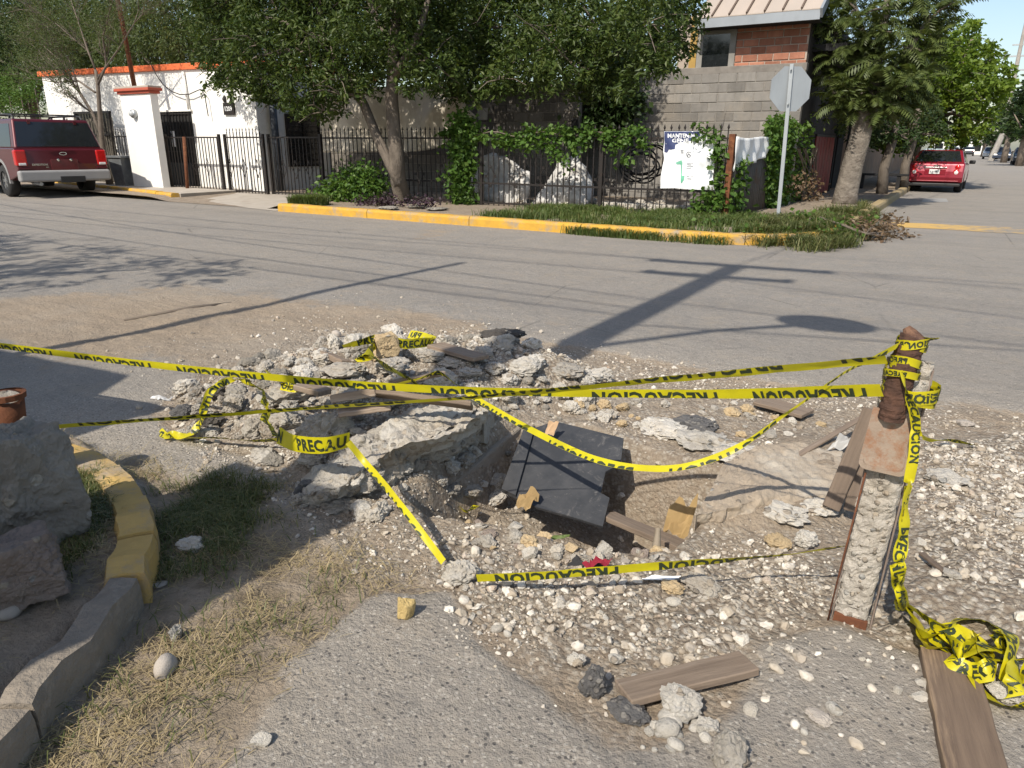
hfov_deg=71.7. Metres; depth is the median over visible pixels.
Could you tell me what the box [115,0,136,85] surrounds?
leaning pole
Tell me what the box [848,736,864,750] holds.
pebble
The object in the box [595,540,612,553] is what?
pit stone
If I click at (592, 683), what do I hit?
asphalt lump
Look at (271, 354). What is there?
rubble chunk
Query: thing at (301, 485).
broken slab
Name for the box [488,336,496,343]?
rubble chunk
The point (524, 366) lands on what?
concrete chunk
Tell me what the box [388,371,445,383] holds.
wooden board
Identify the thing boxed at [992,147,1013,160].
parked car
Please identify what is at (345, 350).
rubble chunk
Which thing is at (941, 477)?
concrete chunk
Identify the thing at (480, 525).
pit stone
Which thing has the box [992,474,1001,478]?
pebble
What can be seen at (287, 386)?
caution tape
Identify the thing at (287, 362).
rubble chunk
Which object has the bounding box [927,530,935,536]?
pebble
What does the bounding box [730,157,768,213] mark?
sheet fence
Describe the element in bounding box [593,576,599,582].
pebble
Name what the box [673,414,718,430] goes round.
broken slab
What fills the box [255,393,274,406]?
rubble chunk
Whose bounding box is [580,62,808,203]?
block wall
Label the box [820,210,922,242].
fallen branch
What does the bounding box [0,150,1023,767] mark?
road
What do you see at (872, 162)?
side facade
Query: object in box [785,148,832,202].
dry bramble
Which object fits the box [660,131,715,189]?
torn banner
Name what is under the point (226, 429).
rubble chunk
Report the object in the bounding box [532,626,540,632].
pebble
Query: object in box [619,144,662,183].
hose coil
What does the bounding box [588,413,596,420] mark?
rim chunk
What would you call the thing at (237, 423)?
rubble chunk
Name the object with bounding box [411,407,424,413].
rubble chunk
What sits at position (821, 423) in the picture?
rim chunk
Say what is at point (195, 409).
rubble chunk
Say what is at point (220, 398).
rubble chunk
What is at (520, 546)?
pebble
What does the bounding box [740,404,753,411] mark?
rim chunk
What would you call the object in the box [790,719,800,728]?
pebble
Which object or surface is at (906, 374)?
caution tape
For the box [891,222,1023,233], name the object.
stop line
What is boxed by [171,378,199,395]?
concrete chunk
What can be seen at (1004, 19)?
sky
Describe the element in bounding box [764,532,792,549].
stone
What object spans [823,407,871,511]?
wooden board
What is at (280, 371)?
rubble chunk
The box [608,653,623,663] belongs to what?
stone
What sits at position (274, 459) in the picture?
rubble chunk
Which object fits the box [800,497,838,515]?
broken slab
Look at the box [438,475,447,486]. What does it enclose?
rubble chunk
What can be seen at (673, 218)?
verge grass
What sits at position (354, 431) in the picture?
rubble chunk
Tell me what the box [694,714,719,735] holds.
cluster stone
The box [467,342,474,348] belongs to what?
rubble chunk
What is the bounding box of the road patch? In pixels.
[922,198,947,201]
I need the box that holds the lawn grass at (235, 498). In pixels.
[19,444,376,767]
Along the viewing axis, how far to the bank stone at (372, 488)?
2.68 m
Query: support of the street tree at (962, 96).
on the road
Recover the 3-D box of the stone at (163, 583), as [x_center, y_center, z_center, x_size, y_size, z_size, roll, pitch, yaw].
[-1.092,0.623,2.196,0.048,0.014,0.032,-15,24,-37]
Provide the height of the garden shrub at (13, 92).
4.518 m
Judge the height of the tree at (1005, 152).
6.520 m
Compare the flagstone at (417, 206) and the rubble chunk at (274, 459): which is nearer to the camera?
the rubble chunk at (274, 459)
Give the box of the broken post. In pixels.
[827,326,934,630]
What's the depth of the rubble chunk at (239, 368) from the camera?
3.66 m
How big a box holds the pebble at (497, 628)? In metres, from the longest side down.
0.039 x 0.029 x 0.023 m
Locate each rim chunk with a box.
[574,399,584,407]
[588,404,596,410]
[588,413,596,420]
[597,399,611,408]
[615,402,629,410]
[616,420,627,426]
[630,398,641,405]
[632,421,639,427]
[639,420,651,427]
[660,399,670,407]
[710,405,718,410]
[723,407,740,416]
[731,400,737,405]
[735,431,746,437]
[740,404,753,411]
[743,412,756,420]
[763,429,776,439]
[783,431,793,435]
[788,417,796,424]
[815,421,826,426]
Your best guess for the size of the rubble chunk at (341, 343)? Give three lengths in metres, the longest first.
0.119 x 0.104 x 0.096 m
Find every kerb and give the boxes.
[0,577,143,767]
[55,182,179,197]
[71,444,160,603]
[278,186,909,245]
[455,427,521,482]
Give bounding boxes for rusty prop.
[182,137,188,187]
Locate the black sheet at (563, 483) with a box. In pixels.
[501,421,623,528]
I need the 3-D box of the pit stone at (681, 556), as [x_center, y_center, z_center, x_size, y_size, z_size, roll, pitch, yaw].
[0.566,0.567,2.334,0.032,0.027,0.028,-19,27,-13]
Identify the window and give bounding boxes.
[73,111,116,155]
[284,113,320,166]
[695,29,737,67]
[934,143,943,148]
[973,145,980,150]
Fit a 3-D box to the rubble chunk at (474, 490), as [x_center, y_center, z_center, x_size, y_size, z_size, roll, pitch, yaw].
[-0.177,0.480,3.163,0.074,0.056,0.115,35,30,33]
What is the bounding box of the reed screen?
[66,117,116,182]
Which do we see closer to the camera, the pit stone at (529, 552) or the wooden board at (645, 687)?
the wooden board at (645, 687)
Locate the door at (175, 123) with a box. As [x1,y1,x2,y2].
[160,109,200,186]
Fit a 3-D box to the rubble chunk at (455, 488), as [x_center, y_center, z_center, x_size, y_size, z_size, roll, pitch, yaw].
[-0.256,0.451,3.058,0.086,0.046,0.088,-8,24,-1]
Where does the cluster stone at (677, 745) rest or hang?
on the road
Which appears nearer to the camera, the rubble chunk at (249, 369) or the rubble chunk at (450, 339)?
the rubble chunk at (249, 369)
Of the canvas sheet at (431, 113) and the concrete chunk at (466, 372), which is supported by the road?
the concrete chunk at (466, 372)
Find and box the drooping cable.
[151,65,208,115]
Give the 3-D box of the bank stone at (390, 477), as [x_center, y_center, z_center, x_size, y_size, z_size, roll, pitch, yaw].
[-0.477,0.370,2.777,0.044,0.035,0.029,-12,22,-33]
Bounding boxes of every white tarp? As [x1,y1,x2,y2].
[469,153,529,203]
[532,156,593,204]
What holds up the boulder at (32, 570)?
on the road
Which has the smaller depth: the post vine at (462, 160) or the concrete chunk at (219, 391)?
the concrete chunk at (219, 391)
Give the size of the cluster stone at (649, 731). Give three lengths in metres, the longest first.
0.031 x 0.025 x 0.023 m
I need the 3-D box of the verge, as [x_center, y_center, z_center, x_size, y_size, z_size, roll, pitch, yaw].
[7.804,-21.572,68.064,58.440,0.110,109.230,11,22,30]
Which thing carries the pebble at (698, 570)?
on the road
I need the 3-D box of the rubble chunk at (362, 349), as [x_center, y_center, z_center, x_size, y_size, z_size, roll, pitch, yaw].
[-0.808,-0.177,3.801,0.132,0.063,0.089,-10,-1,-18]
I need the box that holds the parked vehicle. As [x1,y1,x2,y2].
[0,113,110,196]
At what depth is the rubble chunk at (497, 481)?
3.29 m
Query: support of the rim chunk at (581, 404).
on the road
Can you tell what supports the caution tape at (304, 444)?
attached to the concrete chunk at (324, 424)
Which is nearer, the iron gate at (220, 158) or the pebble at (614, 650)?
the pebble at (614, 650)
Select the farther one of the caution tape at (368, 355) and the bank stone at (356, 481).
the caution tape at (368, 355)
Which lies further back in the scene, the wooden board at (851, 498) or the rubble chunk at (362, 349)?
the rubble chunk at (362, 349)
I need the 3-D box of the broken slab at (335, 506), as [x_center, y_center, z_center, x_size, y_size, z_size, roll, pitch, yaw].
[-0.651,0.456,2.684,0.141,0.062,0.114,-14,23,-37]
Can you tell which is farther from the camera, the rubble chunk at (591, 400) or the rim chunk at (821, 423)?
the rubble chunk at (591, 400)
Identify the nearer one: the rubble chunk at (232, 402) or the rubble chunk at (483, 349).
the rubble chunk at (232, 402)
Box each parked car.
[909,149,975,191]
[964,147,975,155]
[982,147,990,158]
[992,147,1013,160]
[1010,147,1018,164]
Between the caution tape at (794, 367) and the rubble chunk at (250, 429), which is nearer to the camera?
the caution tape at (794, 367)
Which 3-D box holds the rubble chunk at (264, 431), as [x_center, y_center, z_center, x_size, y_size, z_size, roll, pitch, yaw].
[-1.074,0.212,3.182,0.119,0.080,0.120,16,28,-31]
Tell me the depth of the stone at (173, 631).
1.94 m
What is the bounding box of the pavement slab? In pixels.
[693,442,842,531]
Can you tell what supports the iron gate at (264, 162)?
on the driveway
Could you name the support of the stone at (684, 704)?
on the road
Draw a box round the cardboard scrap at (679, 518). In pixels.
[663,494,697,538]
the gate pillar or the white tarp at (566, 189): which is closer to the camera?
the white tarp at (566, 189)
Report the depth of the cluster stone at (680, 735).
1.63 m
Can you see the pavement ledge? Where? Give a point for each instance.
(465, 425)
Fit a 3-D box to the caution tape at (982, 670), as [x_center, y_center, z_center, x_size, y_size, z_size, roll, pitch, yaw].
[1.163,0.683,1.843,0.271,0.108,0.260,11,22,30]
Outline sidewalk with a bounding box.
[96,181,251,196]
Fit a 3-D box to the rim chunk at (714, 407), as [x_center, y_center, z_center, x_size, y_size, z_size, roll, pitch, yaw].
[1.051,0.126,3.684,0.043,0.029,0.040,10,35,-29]
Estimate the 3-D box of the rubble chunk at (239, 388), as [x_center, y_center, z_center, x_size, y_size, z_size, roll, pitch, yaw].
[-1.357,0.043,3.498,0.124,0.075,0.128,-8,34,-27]
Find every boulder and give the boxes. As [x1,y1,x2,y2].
[0,416,91,545]
[0,520,72,610]
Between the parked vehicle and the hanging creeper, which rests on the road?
the parked vehicle
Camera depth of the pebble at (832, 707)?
1.69 m
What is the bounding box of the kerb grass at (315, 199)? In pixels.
[286,193,331,205]
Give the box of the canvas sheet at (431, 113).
[320,85,474,152]
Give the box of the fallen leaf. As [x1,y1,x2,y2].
[551,534,569,539]
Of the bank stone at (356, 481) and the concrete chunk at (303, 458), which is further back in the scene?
the concrete chunk at (303, 458)
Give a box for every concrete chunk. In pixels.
[169,403,191,420]
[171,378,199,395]
[195,410,224,427]
[209,385,225,400]
[261,383,311,404]
[268,410,307,429]
[291,363,319,372]
[295,411,354,436]
[297,453,327,464]
[319,362,366,378]
[345,433,378,453]
[375,356,410,373]
[415,349,444,362]
[437,355,464,367]
[456,367,482,377]
[484,361,504,375]
[508,356,540,376]
[552,362,586,378]
[585,367,613,383]
[923,468,970,486]
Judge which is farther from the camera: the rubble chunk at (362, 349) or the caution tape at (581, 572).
the rubble chunk at (362, 349)
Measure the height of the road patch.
0.001 m
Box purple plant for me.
[346,191,444,207]
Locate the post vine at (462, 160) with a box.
[435,106,490,204]
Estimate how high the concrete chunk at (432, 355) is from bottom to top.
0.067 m
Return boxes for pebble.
[443,582,451,587]
[455,607,466,616]
[458,595,468,604]
[459,583,468,591]
[466,603,473,609]
[468,582,474,588]
[469,612,474,619]
[471,545,479,554]
[481,624,486,629]
[486,585,496,591]
[490,624,502,632]
[503,629,511,636]
[506,625,512,631]
[515,562,524,568]
[517,544,525,549]
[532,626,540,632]
[551,551,561,560]
[555,596,564,602]
[556,599,564,607]
[568,602,580,611]
[585,623,592,628]
[587,579,596,587]
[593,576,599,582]
[609,578,615,585]
[610,648,618,653]
[611,574,619,581]
[615,585,624,592]
[631,576,642,583]
[678,648,685,654]
[693,567,704,574]
[706,609,713,614]
[719,611,727,619]
[720,701,729,707]
[721,606,734,617]
[722,634,732,640]
[733,634,748,646]
[740,619,746,624]
[743,701,757,716]
[759,622,773,628]
[761,696,769,702]
[762,576,771,584]
[768,662,783,673]
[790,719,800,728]
[798,669,813,681]
[798,748,809,753]
[800,728,807,735]
[825,701,842,715]
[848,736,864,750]
[867,683,876,692]
[893,685,902,694]
[912,691,927,701]
[914,537,926,546]
[914,677,925,686]
[916,555,925,560]
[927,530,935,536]
[928,569,942,576]
[937,502,947,507]
[939,442,949,447]
[951,484,961,491]
[968,482,974,487]
[987,447,995,452]
[988,576,998,582]
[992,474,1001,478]
[1006,493,1015,498]
[1013,512,1023,517]
[1014,525,1023,531]
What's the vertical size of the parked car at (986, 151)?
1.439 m
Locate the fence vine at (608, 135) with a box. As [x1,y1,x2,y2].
[434,116,727,175]
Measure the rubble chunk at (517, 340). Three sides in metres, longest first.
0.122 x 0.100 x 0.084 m
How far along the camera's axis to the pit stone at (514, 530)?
2.46 m
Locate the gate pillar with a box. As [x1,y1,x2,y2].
[113,85,170,187]
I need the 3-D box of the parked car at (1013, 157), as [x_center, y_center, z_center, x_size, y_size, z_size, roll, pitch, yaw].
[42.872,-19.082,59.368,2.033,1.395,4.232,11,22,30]
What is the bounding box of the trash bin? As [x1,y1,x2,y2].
[106,155,133,185]
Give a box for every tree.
[0,0,91,118]
[0,0,185,184]
[8,0,172,104]
[86,0,253,67]
[173,0,406,72]
[174,0,711,202]
[361,0,543,84]
[484,0,695,79]
[809,0,988,204]
[834,70,920,193]
[870,12,1020,158]
[875,92,953,191]
[973,139,990,156]
[982,116,1005,154]
[989,90,1023,162]
[992,74,1023,165]
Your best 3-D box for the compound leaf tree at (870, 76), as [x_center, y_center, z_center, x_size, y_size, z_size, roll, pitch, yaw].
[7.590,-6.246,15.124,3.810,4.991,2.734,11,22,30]
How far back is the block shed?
17.25 m
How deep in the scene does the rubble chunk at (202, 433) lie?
3.24 m
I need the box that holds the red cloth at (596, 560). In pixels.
[582,556,612,567]
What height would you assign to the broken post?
0.941 m
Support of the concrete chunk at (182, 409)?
on the road
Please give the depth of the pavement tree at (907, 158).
21.16 m
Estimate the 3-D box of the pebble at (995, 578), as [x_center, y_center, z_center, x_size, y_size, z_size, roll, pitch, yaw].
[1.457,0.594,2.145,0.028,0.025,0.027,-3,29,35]
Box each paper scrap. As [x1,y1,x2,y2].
[516,486,538,510]
[545,421,558,435]
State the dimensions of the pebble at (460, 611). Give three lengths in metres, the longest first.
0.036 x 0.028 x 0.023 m
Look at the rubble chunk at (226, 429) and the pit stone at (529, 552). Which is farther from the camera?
the rubble chunk at (226, 429)
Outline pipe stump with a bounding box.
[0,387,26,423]
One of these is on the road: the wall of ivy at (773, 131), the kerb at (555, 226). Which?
the kerb at (555, 226)
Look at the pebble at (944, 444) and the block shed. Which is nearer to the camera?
the pebble at (944, 444)
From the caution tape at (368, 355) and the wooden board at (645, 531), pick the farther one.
the caution tape at (368, 355)
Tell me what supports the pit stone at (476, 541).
on the road
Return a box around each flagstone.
[377,206,397,209]
[406,205,429,207]
[426,207,448,209]
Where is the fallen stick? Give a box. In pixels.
[123,302,228,320]
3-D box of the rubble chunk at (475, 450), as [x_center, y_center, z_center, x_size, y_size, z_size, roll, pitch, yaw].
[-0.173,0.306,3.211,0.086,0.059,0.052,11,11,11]
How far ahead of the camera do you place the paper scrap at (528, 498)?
2.94 m
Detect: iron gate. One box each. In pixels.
[163,134,226,189]
[222,127,269,193]
[266,134,325,194]
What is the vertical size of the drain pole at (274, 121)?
2.550 m
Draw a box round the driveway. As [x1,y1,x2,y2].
[208,192,345,210]
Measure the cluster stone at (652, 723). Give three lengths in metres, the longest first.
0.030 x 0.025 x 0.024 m
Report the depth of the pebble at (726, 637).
1.96 m
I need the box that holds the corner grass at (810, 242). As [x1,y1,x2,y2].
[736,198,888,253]
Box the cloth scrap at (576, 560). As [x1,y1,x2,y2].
[567,555,608,567]
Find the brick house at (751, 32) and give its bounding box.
[677,0,848,202]
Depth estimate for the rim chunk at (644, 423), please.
3.43 m
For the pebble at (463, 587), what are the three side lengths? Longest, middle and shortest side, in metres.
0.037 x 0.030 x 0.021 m
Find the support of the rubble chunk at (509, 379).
on the road
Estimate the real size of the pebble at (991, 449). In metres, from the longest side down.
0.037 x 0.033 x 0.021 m
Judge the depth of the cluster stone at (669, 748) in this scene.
1.58 m
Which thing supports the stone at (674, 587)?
on the road
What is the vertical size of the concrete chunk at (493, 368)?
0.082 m
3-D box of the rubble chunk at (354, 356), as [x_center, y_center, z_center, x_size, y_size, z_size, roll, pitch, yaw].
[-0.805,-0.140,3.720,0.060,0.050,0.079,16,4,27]
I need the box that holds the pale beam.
[602,201,719,211]
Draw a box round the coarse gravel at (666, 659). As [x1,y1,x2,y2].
[106,295,1023,716]
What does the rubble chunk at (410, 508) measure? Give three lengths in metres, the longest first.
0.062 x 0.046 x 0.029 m
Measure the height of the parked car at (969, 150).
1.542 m
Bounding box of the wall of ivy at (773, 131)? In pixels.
[727,107,817,212]
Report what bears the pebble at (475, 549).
on the road
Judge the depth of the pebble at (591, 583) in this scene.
2.18 m
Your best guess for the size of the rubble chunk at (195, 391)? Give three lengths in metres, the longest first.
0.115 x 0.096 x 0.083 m
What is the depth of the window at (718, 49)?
15.76 m
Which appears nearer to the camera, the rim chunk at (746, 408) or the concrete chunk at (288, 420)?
the concrete chunk at (288, 420)
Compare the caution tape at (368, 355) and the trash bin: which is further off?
the trash bin
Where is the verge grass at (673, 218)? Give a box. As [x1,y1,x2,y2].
[472,201,839,245]
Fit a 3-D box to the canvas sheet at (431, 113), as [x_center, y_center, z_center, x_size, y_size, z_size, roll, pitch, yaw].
[-2.974,-6.412,17.252,4.728,1.545,0.474,10,21,27]
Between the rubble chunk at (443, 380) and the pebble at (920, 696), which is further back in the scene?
the rubble chunk at (443, 380)
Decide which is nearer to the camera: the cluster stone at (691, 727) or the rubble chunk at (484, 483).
the cluster stone at (691, 727)
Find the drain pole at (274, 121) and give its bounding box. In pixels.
[268,92,283,190]
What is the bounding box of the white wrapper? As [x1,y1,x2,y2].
[150,395,172,400]
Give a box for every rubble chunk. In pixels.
[180,393,188,401]
[184,422,200,439]
[188,385,206,397]
[190,403,200,414]
[196,396,202,402]
[199,427,206,438]
[204,428,219,436]
[211,425,220,430]
[217,395,224,402]
[222,393,244,412]
[223,427,230,432]
[224,383,247,396]
[231,365,244,370]
[234,419,243,427]
[237,357,260,366]
[241,417,262,439]
[243,368,253,371]
[245,391,253,396]
[249,447,275,464]
[253,352,265,359]
[255,380,271,390]
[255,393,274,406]
[256,360,272,372]
[258,422,284,437]
[262,452,283,466]
[263,348,280,358]
[266,351,282,359]
[270,368,289,374]
[270,381,282,384]
[279,400,299,408]
[283,359,293,365]
[294,357,317,366]
[294,368,312,376]
[304,397,315,405]
[305,454,326,468]
[311,348,328,357]
[312,353,331,365]
[312,370,325,377]
[314,336,327,347]
[321,396,329,405]
[327,334,339,348]
[336,388,362,403]
[338,378,362,392]
[339,339,343,348]
[340,347,353,353]
[343,333,363,344]
[349,344,369,353]
[349,375,366,381]
[349,427,365,435]
[349,499,371,521]
[351,352,360,360]
[355,415,363,419]
[365,499,392,522]
[366,425,382,438]
[379,398,400,409]
[381,323,403,334]
[384,376,397,382]
[397,483,407,490]
[406,505,413,512]
[407,354,413,359]
[408,348,418,353]
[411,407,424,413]
[412,459,426,471]
[416,355,430,362]
[429,367,457,385]
[436,334,448,342]
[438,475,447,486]
[441,336,457,344]
[445,458,460,475]
[448,482,462,495]
[457,451,476,465]
[462,333,475,340]
[464,484,483,496]
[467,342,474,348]
[468,445,482,457]
[474,345,493,353]
[480,338,491,344]
[481,480,488,486]
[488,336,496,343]
[488,490,507,506]
[490,473,505,491]
[492,339,512,351]
[496,333,514,343]
[499,396,518,403]
[501,373,517,385]
[502,405,509,410]
[508,403,518,408]
[512,335,519,343]
[521,337,542,348]
[522,377,532,384]
[528,353,545,366]
[536,376,547,382]
[537,396,550,402]
[542,404,548,409]
[552,382,569,399]
[562,400,580,414]
[573,397,595,404]
[578,374,595,384]
[579,408,586,414]
[596,411,611,422]
[601,409,618,419]
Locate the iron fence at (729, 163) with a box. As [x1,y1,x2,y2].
[318,124,736,213]
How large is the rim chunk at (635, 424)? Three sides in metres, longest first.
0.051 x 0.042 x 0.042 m
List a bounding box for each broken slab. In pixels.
[293,479,313,494]
[319,496,355,514]
[479,328,526,338]
[640,416,687,440]
[672,429,736,451]
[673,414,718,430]
[711,443,754,461]
[762,500,810,526]
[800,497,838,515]
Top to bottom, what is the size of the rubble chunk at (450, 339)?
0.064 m
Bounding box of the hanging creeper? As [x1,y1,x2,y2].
[557,50,653,143]
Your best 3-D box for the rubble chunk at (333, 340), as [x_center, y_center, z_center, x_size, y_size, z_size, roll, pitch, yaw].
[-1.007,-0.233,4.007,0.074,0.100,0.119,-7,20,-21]
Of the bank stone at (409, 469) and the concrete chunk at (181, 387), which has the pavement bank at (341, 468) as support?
the bank stone at (409, 469)
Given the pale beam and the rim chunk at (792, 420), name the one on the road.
the rim chunk at (792, 420)
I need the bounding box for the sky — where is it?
[0,0,1023,149]
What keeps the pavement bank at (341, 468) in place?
on the road
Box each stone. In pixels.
[0,606,22,620]
[153,580,167,588]
[153,653,177,680]
[168,624,181,642]
[175,535,205,552]
[250,731,271,746]
[292,492,303,503]
[315,490,328,500]
[330,486,340,494]
[331,330,340,336]
[350,477,361,486]
[364,469,370,476]
[368,484,376,490]
[370,351,386,361]
[374,331,399,356]
[386,474,394,482]
[397,597,415,619]
[405,465,413,472]
[441,559,478,586]
[471,538,481,544]
[475,523,488,528]
[479,533,496,547]
[480,529,497,537]
[507,521,523,529]
[508,528,521,535]
[509,531,522,543]
[520,534,537,547]
[521,546,537,558]
[537,531,551,538]
[549,543,564,556]
[564,542,578,552]
[567,651,586,666]
[570,552,580,559]
[579,554,591,561]
[592,551,604,558]
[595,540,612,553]
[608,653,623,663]
[631,547,640,554]
[635,199,645,202]
[639,548,648,557]
[644,726,654,736]
[649,545,662,552]
[649,720,657,729]
[650,554,658,561]
[654,730,662,737]
[655,717,680,738]
[656,199,665,203]
[657,708,682,727]
[659,682,702,723]
[661,579,684,594]
[665,596,680,606]
[665,744,675,752]
[667,737,675,742]
[667,738,684,751]
[676,730,683,737]
[679,551,687,558]
[681,571,719,597]
[688,722,696,731]
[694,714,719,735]
[699,731,711,742]
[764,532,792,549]
[793,529,819,549]
[805,706,832,727]
[943,567,961,579]
[956,419,974,426]
[984,680,1023,703]
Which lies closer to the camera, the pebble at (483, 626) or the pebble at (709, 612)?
the pebble at (483, 626)
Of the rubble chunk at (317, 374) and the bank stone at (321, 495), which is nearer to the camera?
the bank stone at (321, 495)
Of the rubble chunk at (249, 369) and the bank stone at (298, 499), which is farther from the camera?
the rubble chunk at (249, 369)
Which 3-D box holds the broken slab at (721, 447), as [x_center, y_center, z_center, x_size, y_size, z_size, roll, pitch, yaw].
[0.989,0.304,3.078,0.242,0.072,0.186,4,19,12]
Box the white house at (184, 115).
[37,60,375,190]
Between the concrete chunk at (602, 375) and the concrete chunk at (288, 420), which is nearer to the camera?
the concrete chunk at (288, 420)
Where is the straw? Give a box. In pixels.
[0,428,439,767]
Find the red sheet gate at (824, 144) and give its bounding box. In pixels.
[808,134,835,194]
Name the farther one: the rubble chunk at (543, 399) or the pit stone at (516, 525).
the rubble chunk at (543, 399)
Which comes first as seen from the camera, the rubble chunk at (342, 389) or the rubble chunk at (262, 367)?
the rubble chunk at (342, 389)
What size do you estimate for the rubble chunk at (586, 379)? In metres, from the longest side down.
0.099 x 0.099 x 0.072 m
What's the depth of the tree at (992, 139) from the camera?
86.52 m
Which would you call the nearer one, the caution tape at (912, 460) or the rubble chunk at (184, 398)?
the caution tape at (912, 460)
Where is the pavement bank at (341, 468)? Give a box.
[291,396,494,505]
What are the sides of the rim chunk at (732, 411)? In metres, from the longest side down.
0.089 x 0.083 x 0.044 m
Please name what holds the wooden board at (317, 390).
on the road
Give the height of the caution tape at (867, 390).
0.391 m
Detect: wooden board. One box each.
[293,383,330,396]
[314,348,351,362]
[330,389,376,403]
[337,401,390,417]
[375,390,472,409]
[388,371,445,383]
[427,342,488,361]
[605,512,684,549]
[615,651,758,705]
[753,398,813,418]
[799,408,872,455]
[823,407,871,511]
[843,465,863,511]
[919,552,943,572]
[919,647,1007,767]
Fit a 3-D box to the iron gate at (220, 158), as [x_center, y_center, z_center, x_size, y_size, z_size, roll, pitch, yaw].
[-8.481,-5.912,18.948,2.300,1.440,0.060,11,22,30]
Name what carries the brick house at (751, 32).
on the verge
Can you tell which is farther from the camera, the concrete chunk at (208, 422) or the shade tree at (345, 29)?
the shade tree at (345, 29)
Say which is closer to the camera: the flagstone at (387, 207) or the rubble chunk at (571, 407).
the rubble chunk at (571, 407)
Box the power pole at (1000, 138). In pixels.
[987,26,1023,160]
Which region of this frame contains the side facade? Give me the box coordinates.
[812,42,902,191]
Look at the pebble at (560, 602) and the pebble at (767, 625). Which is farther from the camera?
the pebble at (560, 602)
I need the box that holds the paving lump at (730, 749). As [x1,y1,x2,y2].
[710,728,750,767]
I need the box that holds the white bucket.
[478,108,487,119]
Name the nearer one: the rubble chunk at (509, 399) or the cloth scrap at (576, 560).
the cloth scrap at (576, 560)
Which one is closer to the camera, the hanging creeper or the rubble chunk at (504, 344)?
the rubble chunk at (504, 344)
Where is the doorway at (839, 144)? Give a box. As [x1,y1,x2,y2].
[830,118,845,187]
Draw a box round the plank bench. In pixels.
[859,173,908,189]
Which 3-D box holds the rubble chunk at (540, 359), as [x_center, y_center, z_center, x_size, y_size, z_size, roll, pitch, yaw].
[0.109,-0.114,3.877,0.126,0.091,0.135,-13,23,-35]
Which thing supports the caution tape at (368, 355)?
attached to the stone at (387, 344)
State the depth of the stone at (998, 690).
1.73 m
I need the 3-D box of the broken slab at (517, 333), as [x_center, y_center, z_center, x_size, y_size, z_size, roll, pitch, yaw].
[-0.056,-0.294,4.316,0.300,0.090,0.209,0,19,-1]
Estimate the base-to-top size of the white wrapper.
0.040 m
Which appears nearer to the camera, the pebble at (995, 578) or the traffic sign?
the pebble at (995, 578)
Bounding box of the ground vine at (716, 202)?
[685,128,742,214]
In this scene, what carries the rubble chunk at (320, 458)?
on the road
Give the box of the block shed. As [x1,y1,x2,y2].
[331,82,582,196]
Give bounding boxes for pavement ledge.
[379,401,490,456]
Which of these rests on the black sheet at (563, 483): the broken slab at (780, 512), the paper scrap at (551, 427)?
the paper scrap at (551, 427)
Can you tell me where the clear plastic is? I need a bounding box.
[827,433,850,450]
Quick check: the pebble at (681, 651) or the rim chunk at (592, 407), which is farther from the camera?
the rim chunk at (592, 407)
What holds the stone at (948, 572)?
on the road
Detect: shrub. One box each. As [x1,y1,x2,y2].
[0,63,46,118]
[306,151,392,203]
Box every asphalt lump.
[577,663,606,699]
[606,695,650,726]
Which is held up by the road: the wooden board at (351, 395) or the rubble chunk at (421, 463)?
the rubble chunk at (421, 463)
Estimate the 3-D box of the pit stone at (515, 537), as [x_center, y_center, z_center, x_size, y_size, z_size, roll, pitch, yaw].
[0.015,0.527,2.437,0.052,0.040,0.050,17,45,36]
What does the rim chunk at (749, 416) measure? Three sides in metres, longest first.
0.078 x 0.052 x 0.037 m
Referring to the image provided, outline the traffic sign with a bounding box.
[769,64,810,213]
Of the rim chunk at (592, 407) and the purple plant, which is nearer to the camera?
the rim chunk at (592, 407)
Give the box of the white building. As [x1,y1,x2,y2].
[932,139,983,154]
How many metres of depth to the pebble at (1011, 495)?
2.66 m
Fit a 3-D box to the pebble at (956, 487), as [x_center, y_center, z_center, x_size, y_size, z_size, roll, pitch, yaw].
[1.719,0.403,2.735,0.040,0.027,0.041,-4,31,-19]
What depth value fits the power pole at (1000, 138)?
73.16 m
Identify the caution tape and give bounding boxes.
[0,343,883,398]
[59,356,887,427]
[159,377,235,438]
[205,437,276,441]
[236,378,277,435]
[265,370,310,392]
[276,427,349,453]
[342,335,418,384]
[346,440,445,563]
[398,330,435,348]
[398,370,458,385]
[461,505,477,512]
[465,342,899,471]
[476,545,844,581]
[880,379,940,408]
[883,361,920,380]
[889,354,921,368]
[890,481,911,610]
[894,370,924,628]
[895,334,929,352]
[906,607,1023,698]
[908,604,1023,683]
[915,617,1023,662]
[922,435,973,444]
[967,675,1023,708]
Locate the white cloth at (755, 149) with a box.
[732,136,768,170]
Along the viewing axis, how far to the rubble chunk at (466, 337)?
4.30 m
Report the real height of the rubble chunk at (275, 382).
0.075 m
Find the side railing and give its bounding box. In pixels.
[112,128,128,154]
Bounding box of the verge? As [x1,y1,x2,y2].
[0,169,899,232]
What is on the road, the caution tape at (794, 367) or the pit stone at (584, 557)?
the pit stone at (584, 557)
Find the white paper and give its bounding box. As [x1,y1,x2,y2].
[642,575,680,579]
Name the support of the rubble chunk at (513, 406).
on the road
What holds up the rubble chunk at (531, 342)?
on the road

